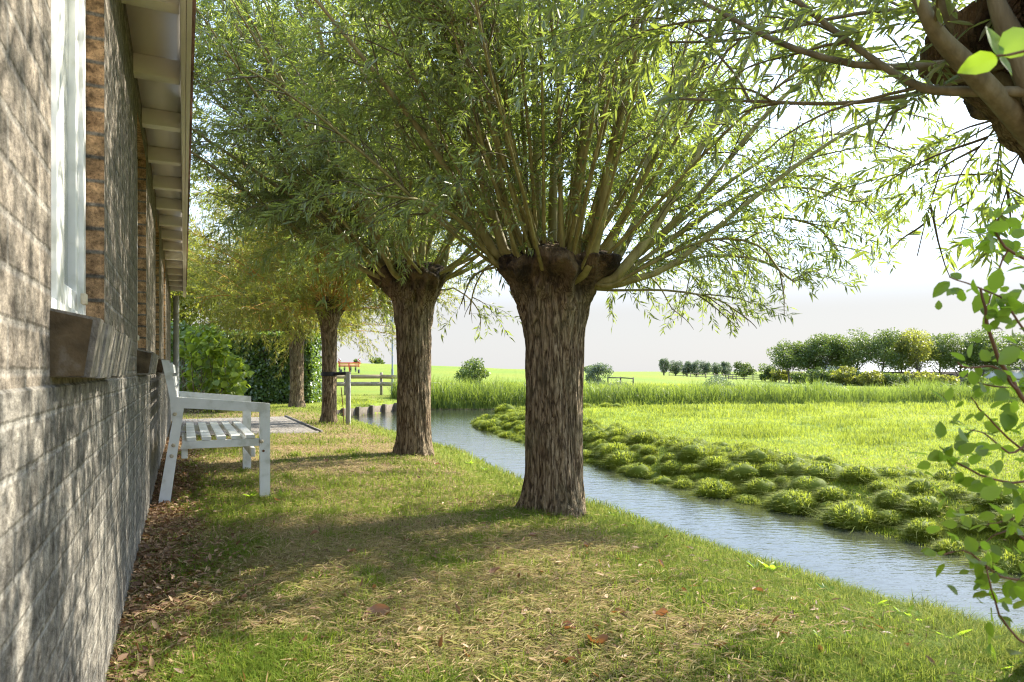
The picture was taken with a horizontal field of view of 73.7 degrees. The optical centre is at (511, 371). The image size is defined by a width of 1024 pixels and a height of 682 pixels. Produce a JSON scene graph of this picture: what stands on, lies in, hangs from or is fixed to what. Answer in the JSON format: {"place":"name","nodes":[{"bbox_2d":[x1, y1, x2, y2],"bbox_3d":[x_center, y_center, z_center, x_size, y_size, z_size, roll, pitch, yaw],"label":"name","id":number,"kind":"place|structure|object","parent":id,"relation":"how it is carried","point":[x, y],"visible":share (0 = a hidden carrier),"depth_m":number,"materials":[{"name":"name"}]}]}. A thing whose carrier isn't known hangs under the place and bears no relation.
{"place":"outdoors","nodes":[
{"label":"outdoors","id":0,"kind":"place"},
{"bbox_2d":[106,362,1023,681],"bbox_3d":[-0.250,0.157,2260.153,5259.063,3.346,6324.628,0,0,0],"label":"ground","id":1,"kind":"structure","parent":0,"point":[372,392],"depth_m":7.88,"materials":[{"name":"plant"}]},
{"bbox_2d":[0,0,195,681],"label":"brick house","id":2,"kind":"structure","parent":1,"relation":"on","point":[96,104],"depth_m":1.77,"materials":[{"name":"brown brick"}]},
{"bbox_2d":[50,0,132,377],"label":"window","id":3,"kind":"structure","parent":2,"relation":"in","point":[82,345],"depth_m":1.61,"materials":[{"name":"white paint"}]},
{"bbox_2d":[137,335,158,374],"bbox_3d":[-2.062,-0.099,3.799,0.157,0.232,0.902,0,0,-26],"label":"window","id":4,"kind":"structure","parent":2,"relation":"in","point":[147,361],"depth_m":3.41,"materials":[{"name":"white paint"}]},
{"bbox_2d":[171,320,206,408],"bbox_3d":[-8.012,-0.152,16.224,1.603,2.225,1.239,0,0,0],"label":"ivy mound","id":5,"kind":"object","parent":1,"relation":"on","point":[183,325],"visible":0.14,"depth_m":16.07,"materials":[{"name":"green plant"}]},
{"bbox_2d":[171,230,232,328],"bbox_3d":[-13.239,-2.301,25.961,5.696,6.778,5.835,0,0,0],"label":"broadleaf tree","id":6,"kind":"object","parent":1,"relation":"on","point":[183,303],"visible":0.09,"depth_m":25.17,"materials":[{"name":"green plant"}]},
{"bbox_2d":[172,322,254,413],"bbox_3d":[-6.775,-0.085,15.170,1.999,2.087,1.377,0,0,28],"label":"grape vine","id":7,"kind":"object","parent":1,"relation":"on","point":[220,365],"visible":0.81,"depth_m":14.94,"materials":[{"name":"green plant"}]},
{"bbox_2d":[159,360,269,502],"bbox_3d":[-2.415,0.410,5.490,0.720,0.980,1.613,0,0,-26],"label":"garden bench","id":8,"kind":"object","parent":1,"relation":"on","point":[243,436],"visible":0.99,"depth_m":4.87,"materials":[{"name":"white paint"}]},
{"bbox_2d":[106,437,355,681],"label":"leaf litter","id":9,"kind":"object","parent":1,"relation":"on","point":[164,552],"visible":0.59,"depth_m":2.95,"materials":[{"name":"plant"}]},
{"bbox_2d":[169,416,316,435],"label":"patio","id":10,"kind":"structure","parent":1,"relation":"on","point":[281,424],"depth_m":11.64,"materials":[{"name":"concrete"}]},
{"bbox_2d":[169,415,322,436],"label":"kerb","id":11,"kind":"structure","parent":1,"relation":"on","point":[308,425],"depth_m":10.06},
{"bbox_2d":[172,329,321,403],"bbox_3d":[-7.961,-0.137,19.835,4.828,2.232,1.487,0,0,0],"label":"ivy hedge","id":12,"kind":"object","parent":1,"relation":"on","point":[266,386],"visible":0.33,"depth_m":19.30,"materials":[{"name":"green plant"}]},
{"bbox_2d":[186,204,382,348],"bbox_3d":[-8.007,-2.348,22.831,6.683,6.797,6.800,0,0,34],"label":"pollard willow","id":13,"kind":"object","parent":1,"relation":"on","point":[270,325],"visible":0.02,"depth_m":22.45,"materials":[{"name":"green plant"}]},
{"bbox_2d":[172,170,448,406],"bbox_3d":[-5.622,-2.215,17.459,7.549,6.531,7.293,0,0,-43],"label":"pollard willow","id":14,"kind":"object","parent":1,"relation":"on","point":[296,398],"visible":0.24,"depth_m":16.84,"materials":[{"name":"green plant"}]},
{"bbox_2d":[321,372,350,424],"bbox_3d":[-3.056,0.551,11.969,0.620,1.098,0.276,0,0,17],"label":"tree stake","id":15,"kind":"object","parent":1,"relation":"on","point":[348,397],"visible":0.75,"depth_m":11.76,"materials":[{"name":"grey wood"}]},
{"bbox_2d":[175,93,500,423],"bbox_3d":[-3.334,-2.103,12.051,6.638,6.305,6.568,0,0,0],"label":"pollard willow","id":16,"kind":"object","parent":1,"relation":"on","point":[272,304],"visible":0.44,"depth_m":11.35,"materials":[{"name":"green plant"}]},
{"bbox_2d":[338,359,360,372],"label":"hay machine","id":17,"kind":"object","parent":1,"relation":"on","point":[350,365],"visible":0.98,"depth_m":59.94,"materials":[{"name":"red paint"}]},
{"bbox_2d":[320,372,396,394],"bbox_3d":[-6.399,0.577,26.174,5.703,1.130,0.201,0,0,3],"label":"wooden fence","id":18,"kind":"object","parent":1,"relation":"on","point":[381,377],"visible":0.32,"depth_m":26.08,"materials":[{"name":"grey wood"}]},
{"bbox_2d":[337,403,396,417],"bbox_3d":[-4.272,1.315,20.547,0.240,0.570,4.308,0,0,16],"label":"bank revetment","id":19,"kind":"object","parent":1,"relation":"on","point":[371,409],"visible":0.32,"depth_m":20.64,"materials":[{"name":"brown wood"}]},
{"bbox_2d":[362,603,397,624],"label":"fallen leaf","id":20,"kind":"object","parent":1,"relation":"on","point":[380,607],"visible":0.73,"depth_m":2.45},
{"bbox_2d":[189,0,747,456],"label":"pollard willow","id":21,"kind":"object","parent":1,"relation":"on","point":[411,290],"visible":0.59,"depth_m":6.97,"materials":[{"name":"green plant"}]},
{"bbox_2d":[454,356,489,383],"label":"bush","id":22,"kind":"object","parent":1,"relation":"on","point":[472,371],"visible":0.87,"depth_m":44.49,"materials":[{"name":"green plant"}]},
{"bbox_2d":[468,419,502,429],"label":"grass tussock","id":23,"kind":"object","parent":1,"relation":"on","point":[488,423],"depth_m":15.12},
{"bbox_2d":[491,403,515,413],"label":"grass tussock","id":24,"kind":"object","parent":1,"relation":"on","point":[504,407],"depth_m":16.62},
{"bbox_2d":[105,438,1023,681],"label":"straw","id":25,"kind":"object","parent":1,"relation":"on","point":[507,643],"visible":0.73,"depth_m":2.49,"materials":[{"name":"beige plant"}]},
{"bbox_2d":[587,634,607,643],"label":"fallen leaf","id":26,"kind":"object","parent":25,"relation":"on","point":[602,638],"visible":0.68,"depth_m":2.17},
{"bbox_2d":[105,394,1023,681],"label":"lawn grass","id":27,"kind":"structure","parent":1,"relation":"on","point":[917,662],"depth_m":2.77,"materials":[{"name":"plant"}]},
{"bbox_2d":[132,425,1019,681],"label":"willow leaf litter","id":28,"kind":"object","parent":1,"relation":"on","point":[458,610],"visible":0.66,"depth_m":2.50,"materials":[{"name":"plant"}]},
{"bbox_2d":[583,430,608,442],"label":"grass tussock","id":29,"kind":"object","parent":1,"relation":"on","point":[594,436],"depth_m":10.69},
{"bbox_2d":[584,362,613,381],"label":"bush","id":30,"kind":"object","parent":1,"relation":"on","point":[598,369],"visible":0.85,"depth_m":44.59,"materials":[{"name":"green plant"}]},
{"bbox_2d":[588,442,630,462],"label":"grass tussock","id":31,"kind":"object","parent":1,"relation":"on","point":[613,447],"depth_m":9.55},
{"bbox_2d":[204,0,1023,519],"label":"pollard willow","id":32,"kind":"object","parent":1,"relation":"on","point":[562,272],"visible":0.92,"depth_m":4.28,"materials":[{"name":"green plant"}]},
{"bbox_2d":[602,427,631,441],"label":"grass tussock","id":33,"kind":"object","parent":1,"relation":"on","point":[619,431],"depth_m":10.38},
{"bbox_2d":[595,449,644,469],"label":"grass tussock","id":34,"kind":"object","parent":1,"relation":"on","point":[616,459],"depth_m":9.06,"materials":[{"name":"plant"}]},
{"bbox_2d":[617,462,657,477],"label":"grass tussock","id":35,"kind":"object","parent":1,"relation":"on","point":[638,470],"depth_m":8.41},
{"bbox_2d":[618,430,665,444],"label":"grass tussock","id":36,"kind":"object","parent":1,"relation":"on","point":[642,437],"depth_m":9.84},
{"bbox_2d":[635,445,657,456],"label":"grass tussock","id":37,"kind":"object","parent":1,"relation":"on","point":[646,450],"depth_m":9.06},
{"bbox_2d":[649,475,673,483],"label":"grass tussock","id":38,"kind":"object","parent":1,"relation":"on","point":[659,479],"depth_m":7.92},
{"bbox_2d":[658,358,671,374],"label":"pollard","id":39,"kind":"object","parent":1,"relation":"on","point":[666,366],"visible":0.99,"depth_m":107.45,"materials":[{"name":"green plant"}]},
{"bbox_2d":[657,451,678,465],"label":"grass tussock","id":40,"kind":"object","parent":1,"relation":"on","point":[668,456],"depth_m":8.53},
{"bbox_2d":[656,459,684,476],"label":"grass tussock","id":41,"kind":"object","parent":1,"relation":"on","point":[668,467],"depth_m":8.17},
{"bbox_2d":[669,360,682,375],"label":"pollard","id":42,"kind":"object","parent":1,"relation":"on","point":[675,368],"visible":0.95,"depth_m":108.63,"materials":[{"name":"green plant"}]},
{"bbox_2d":[668,478,697,488],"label":"grass tussock","id":43,"kind":"object","parent":1,"relation":"on","point":[683,483],"depth_m":7.62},
{"bbox_2d":[673,463,699,474],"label":"grass tussock","id":44,"kind":"object","parent":1,"relation":"on","point":[689,469],"depth_m":7.99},
{"bbox_2d":[664,439,708,453],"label":"grass tussock","id":45,"kind":"object","parent":1,"relation":"on","point":[678,447],"depth_m":8.67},
{"bbox_2d":[681,360,693,376],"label":"pollard","id":46,"kind":"object","parent":1,"relation":"on","point":[689,367],"visible":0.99,"depth_m":109.58,"materials":[{"name":"green plant"}]},
{"bbox_2d":[670,443,719,463],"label":"grass tussock","id":47,"kind":"object","parent":1,"relation":"on","point":[693,454],"depth_m":8.27,"materials":[{"name":"plant"}]},
{"bbox_2d":[383,372,1023,408],"bbox_3d":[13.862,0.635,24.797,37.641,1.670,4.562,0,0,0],"label":"reeds","id":48,"kind":"object","parent":1,"relation":"on","point":[494,393],"visible":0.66,"depth_m":23.86,"materials":[{"name":"plant"}]},
{"bbox_2d":[699,361,712,377],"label":"pollard","id":49,"kind":"object","parent":1,"relation":"on","point":[705,367],"visible":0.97,"depth_m":110.44,"materials":[{"name":"green plant"}]},
{"bbox_2d":[679,478,744,499],"bbox_3d":[2.202,1.252,7.239,0.997,0.257,0.900,0,0,31],"label":"grass tussock","id":50,"kind":"object","parent":1,"relation":"on","point":[720,488],"depth_m":7.09,"materials":[{"name":"plant"}]},
{"bbox_2d":[697,455,732,472],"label":"grass tussock","id":51,"kind":"object","parent":1,"relation":"on","point":[710,463],"depth_m":7.81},
{"bbox_2d":[720,361,732,378],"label":"pollard","id":52,"kind":"object","parent":1,"relation":"on","point":[726,368],"visible":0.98,"depth_m":112.71,"materials":[{"name":"green plant"}]},
{"bbox_2d":[733,361,756,378],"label":"bush","id":53,"kind":"object","parent":1,"relation":"on","point":[744,370],"visible":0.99,"depth_m":79.73,"materials":[{"name":"green plant"}]},
{"bbox_2d":[720,460,772,483],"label":"grass tussock","id":54,"kind":"object","parent":1,"relation":"on","point":[743,472],"depth_m":7.27,"materials":[{"name":"plant"}]},
{"bbox_2d":[732,493,762,504],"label":"grass tussock","id":55,"kind":"object","parent":1,"relation":"on","point":[743,498],"depth_m":6.76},
{"bbox_2d":[728,446,779,466],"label":"grass tussock","id":56,"kind":"object","parent":1,"relation":"on","point":[761,454],"depth_m":7.57,"materials":[{"name":"plant"}]},
{"bbox_2d":[496,0,1023,292],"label":"pollard willow","id":57,"kind":"object","parent":1,"relation":"on","point":[955,38],"visible":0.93,"depth_m":2.20,"materials":[{"name":"green plant"}]},
{"bbox_2d":[737,476,787,498],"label":"grass tussock","id":58,"kind":"object","parent":1,"relation":"on","point":[758,486],"depth_m":6.89,"materials":[{"name":"plant"}]},
{"bbox_2d":[757,362,774,380],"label":"bush","id":59,"kind":"object","parent":1,"relation":"on","point":[765,374],"visible":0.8,"depth_m":77.85,"materials":[{"name":"green plant"}]},
{"bbox_2d":[757,461,785,476],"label":"grass tussock","id":60,"kind":"object","parent":1,"relation":"on","point":[772,468],"depth_m":7.25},
{"bbox_2d":[586,374,960,388],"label":"weed band","id":61,"kind":"object","parent":1,"relation":"on","point":[720,378],"visible":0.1,"depth_m":43.49,"materials":[{"name":"green plant"}]},
{"bbox_2d":[769,370,787,381],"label":"bush","id":62,"kind":"object","parent":1,"relation":"on","point":[782,375],"visible":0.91,"depth_m":75.72,"materials":[{"name":"green plant"}]},
{"bbox_2d":[772,476,794,486],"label":"grass tussock","id":63,"kind":"object","parent":1,"relation":"on","point":[784,480],"depth_m":6.95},
{"bbox_2d":[752,487,823,514],"bbox_3d":[2.756,1.226,6.432,1.015,0.254,1.174,0,0,-1],"label":"grass tussock","id":64,"kind":"object","parent":1,"relation":"on","point":[792,501],"depth_m":6.32,"materials":[{"name":"plant"}]},
{"bbox_2d":[766,338,815,382],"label":"tree","id":65,"kind":"object","parent":1,"relation":"on","point":[787,361],"visible":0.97,"depth_m":71.35,"materials":[{"name":"green plant"}]},
{"bbox_2d":[773,454,808,464],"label":"grass tussock","id":66,"kind":"object","parent":1,"relation":"on","point":[785,459],"depth_m":7.37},
{"bbox_2d":[778,460,811,476],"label":"grass tussock","id":67,"kind":"object","parent":1,"relation":"on","point":[792,468],"depth_m":7.07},
{"bbox_2d":[790,371,810,383],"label":"bush","id":68,"kind":"object","parent":1,"relation":"on","point":[799,377],"visible":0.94,"depth_m":65.47,"materials":[{"name":"green plant"}]},
{"bbox_2d":[771,474,833,493],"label":"grass tussock","id":69,"kind":"object","parent":1,"relation":"on","point":[810,483],"depth_m":6.59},
{"bbox_2d":[792,335,834,383],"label":"tree","id":70,"kind":"object","parent":1,"relation":"on","point":[814,362],"visible":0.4,"depth_m":71.22,"materials":[{"name":"green plant"}]},
{"bbox_2d":[805,366,824,383],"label":"bush","id":71,"kind":"object","parent":1,"relation":"on","point":[815,374],"visible":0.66,"depth_m":66.48,"materials":[{"name":"green plant"}]},
{"bbox_2d":[789,462,843,481],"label":"grass tussock","id":72,"kind":"object","parent":1,"relation":"on","point":[826,469],"depth_m":6.82,"materials":[{"name":"plant"}]},
{"bbox_2d":[809,500,839,514],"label":"grass tussock","id":73,"kind":"object","parent":1,"relation":"on","point":[825,504],"depth_m":6.15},
{"bbox_2d":[797,332,852,383],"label":"tree","id":74,"kind":"object","parent":1,"relation":"on","point":[834,341],"visible":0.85,"depth_m":70.24,"materials":[{"name":"green plant"}]},
{"bbox_2d":[812,454,843,463],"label":"grass tussock","id":75,"kind":"object","parent":1,"relation":"on","point":[828,458],"depth_m":7.52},
{"bbox_2d":[800,485,859,503],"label":"grass tussock","id":76,"kind":"object","parent":1,"relation":"on","point":[829,493],"depth_m":6.27,"materials":[{"name":"plant"}]},
{"bbox_2d":[820,369,840,384],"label":"bush","id":77,"kind":"object","parent":1,"relation":"on","point":[826,375],"visible":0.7,"depth_m":65.86,"materials":[{"name":"green plant"}]},
{"bbox_2d":[830,366,858,385],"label":"bush","id":78,"kind":"object","parent":1,"relation":"on","point":[846,373],"visible":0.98,"depth_m":64.60,"materials":[{"name":"green plant"}]},
{"bbox_2d":[805,499,895,533],"bbox_3d":[2.951,1.223,5.756,1.026,0.275,1.094,0,0,-19],"label":"grass tussock","id":79,"kind":"object","parent":1,"relation":"on","point":[848,514],"depth_m":5.69,"materials":[{"name":"plant"}]},
{"bbox_2d":[826,328,882,370],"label":"tree","id":80,"kind":"object","parent":1,"relation":"on","point":[848,357],"visible":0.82,"depth_m":69.14,"materials":[{"name":"green plant"}]},
{"bbox_2d":[821,463,895,483],"bbox_3d":[3.366,0.984,6.535,0.722,0.208,0.815,0,0,-17],"label":"grass tussock","id":81,"kind":"object","parent":1,"relation":"on","point":[858,474],"depth_m":6.43,"materials":[{"name":"plant"}]},
{"bbox_2d":[856,369,886,386],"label":"bush","id":82,"kind":"object","parent":1,"relation":"on","point":[875,377],"visible":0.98,"depth_m":63.77,"materials":[{"name":"green plant"}]},
{"bbox_2d":[861,479,895,492],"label":"grass tussock","id":83,"kind":"object","parent":1,"relation":"on","point":[878,485],"depth_m":6.15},
{"bbox_2d":[853,327,913,371],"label":"tree","id":84,"kind":"object","parent":1,"relation":"on","point":[888,339],"visible":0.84,"depth_m":68.16,"materials":[{"name":"green plant"}]},
{"bbox_2d":[852,488,920,509],"bbox_3d":[3.282,1.093,5.908,0.671,0.187,0.631,0,0,-25],"label":"grass tussock","id":85,"kind":"object","parent":1,"relation":"on","point":[882,500],"depth_m":5.80,"materials":[{"name":"plant"}]},
{"bbox_2d":[872,508,909,526],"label":"grass tussock","id":86,"kind":"object","parent":1,"relation":"on","point":[888,517],"depth_m":5.57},
{"bbox_2d":[872,466,910,479],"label":"grass tussock","id":87,"kind":"object","parent":1,"relation":"on","point":[891,472],"depth_m":6.57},
{"bbox_2d":[824,358,969,380],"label":"barn","id":88,"kind":"structure","parent":1,"relation":"on","point":[870,366],"depth_m":86.18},
{"bbox_2d":[882,372,911,386],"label":"bush","id":89,"kind":"object","parent":1,"relation":"on","point":[892,379],"visible":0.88,"depth_m":62.65,"materials":[{"name":"green plant"}]},
{"bbox_2d":[879,338,918,373],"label":"tree","id":90,"kind":"object","parent":1,"relation":"on","point":[901,368],"visible":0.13,"depth_m":70.56,"materials":[{"name":"green plant"}]},
{"bbox_2d":[891,328,943,373],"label":"tree","id":91,"kind":"object","parent":1,"relation":"on","point":[922,351],"visible":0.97,"depth_m":67.74,"materials":[{"name":"green plant"}]},
{"bbox_2d":[903,469,931,477],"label":"grass tussock","id":92,"kind":"object","parent":1,"relation":"on","point":[916,473],"depth_m":6.59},
{"bbox_2d":[889,477,949,494],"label":"grass tussock","id":93,"kind":"object","parent":1,"relation":"on","point":[918,485],"depth_m":5.89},
{"bbox_2d":[887,495,952,515],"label":"grass tussock","id":94,"kind":"object","parent":1,"relation":"on","point":[925,505],"depth_m":5.52,"materials":[{"name":"plant"}]},
{"bbox_2d":[912,370,934,384],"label":"bush","id":95,"kind":"object","parent":1,"relation":"on","point":[925,374],"visible":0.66,"depth_m":61.50,"materials":[{"name":"green plant"}]},
{"bbox_2d":[889,516,961,541],"bbox_3d":[3.200,1.217,5.254,0.617,0.179,0.809,0,0,30],"label":"grass tussock","id":96,"kind":"object","parent":1,"relation":"on","point":[915,528],"depth_m":5.23,"materials":[{"name":"plant"}]},
{"bbox_2d":[923,333,962,375],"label":"tree","id":97,"kind":"object","parent":1,"relation":"on","point":[938,339],"visible":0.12,"depth_m":69.53,"materials":[{"name":"green plant"}]},
{"bbox_2d":[933,373,959,386],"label":"bush","id":98,"kind":"object","parent":1,"relation":"on","point":[946,377],"visible":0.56,"depth_m":59.67,"materials":[{"name":"green plant"}]},
{"bbox_2d":[925,537,971,554],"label":"grass tussock","id":99,"kind":"object","parent":1,"relation":"on","point":[948,546],"depth_m":4.91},
{"bbox_2d":[923,469,976,481],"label":"grass tussock","id":100,"kind":"object","parent":1,"relation":"on","point":[947,474],"depth_m":6.30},
{"bbox_2d":[935,485,974,498],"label":"grass tussock","id":101,"kind":"object","parent":1,"relation":"on","point":[955,491],"depth_m":5.60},
{"bbox_2d":[930,332,987,383],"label":"tree","id":102,"kind":"object","parent":1,"relation":"on","point":[946,353],"visible":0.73,"depth_m":67.53,"materials":[{"name":"green plant"}]},
{"bbox_2d":[909,27,1023,661],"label":"leafy shrub","id":103,"kind":"object","parent":1,"relation":"on","point":[1008,43],"visible":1,"depth_m":0.98,"materials":[{"name":"green plant"}]},
{"bbox_2d":[947,512,994,533],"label":"grass tussock","id":104,"kind":"object","parent":1,"relation":"on","point":[974,517],"depth_m":5.06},
{"bbox_2d":[956,503,989,513],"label":"grass tussock","id":105,"kind":"object","parent":1,"relation":"on","point":[978,508],"depth_m":5.25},
{"bbox_2d":[956,328,1008,377],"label":"tree","id":106,"kind":"object","parent":1,"relation":"on","point":[978,349],"visible":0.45,"depth_m":66.35,"materials":[{"name":"green plant"}]},
{"bbox_2d":[948,485,1023,508],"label":"grass tussock","id":107,"kind":"object","parent":1,"relation":"on","point":[1004,500],"depth_m":5.22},
{"bbox_2d":[953,546,1023,575],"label":"grass tussock","id":108,"kind":"object","parent":1,"relation":"on","point":[1010,561],"depth_m":4.48,"materials":[{"name":"plant"}]},
{"bbox_2d":[967,540,1015,554],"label":"grass tussock","id":109,"kind":"object","parent":1,"relation":"on","point":[998,543],"depth_m":4.77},
{"bbox_2d":[973,643,1022,669],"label":"broadleaf weed","id":110,"kind":"object","parent":1,"relation":"on","point":[990,647],"visible":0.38,"depth_m":2.12,"materials":[{"name":"green plant"}]},
{"bbox_2d":[975,504,1023,538],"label":"grass tussock","id":111,"kind":"object","parent":1,"relation":"on","point":[1000,518],"depth_m":4.89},
{"bbox_2d":[980,332,1023,370],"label":"tree","id":112,"kind":"object","parent":1,"relation":"on","point":[1016,362],"visible":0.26,"depth_m":66.39,"materials":[{"name":"green plant"}]},
{"bbox_2d":[985,367,1023,381],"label":"shed","id":113,"kind":"structure","parent":1,"relation":"on","point":[1017,373],"depth_m":82.00,"materials":[{"name":"white paint"}]},
{"bbox_2d":[185,0,1023,371],"label":"sky","id":114,"kind":"structure","parent":0,"point":[902,299],"materials":[{"name":"white"}]},
{"bbox_2d":[352,409,1023,632],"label":"water","id":115,"kind":"structure","parent":0,"point":[885,564],"depth_m":5.47,"materials":[{"name":"blue liquid"}]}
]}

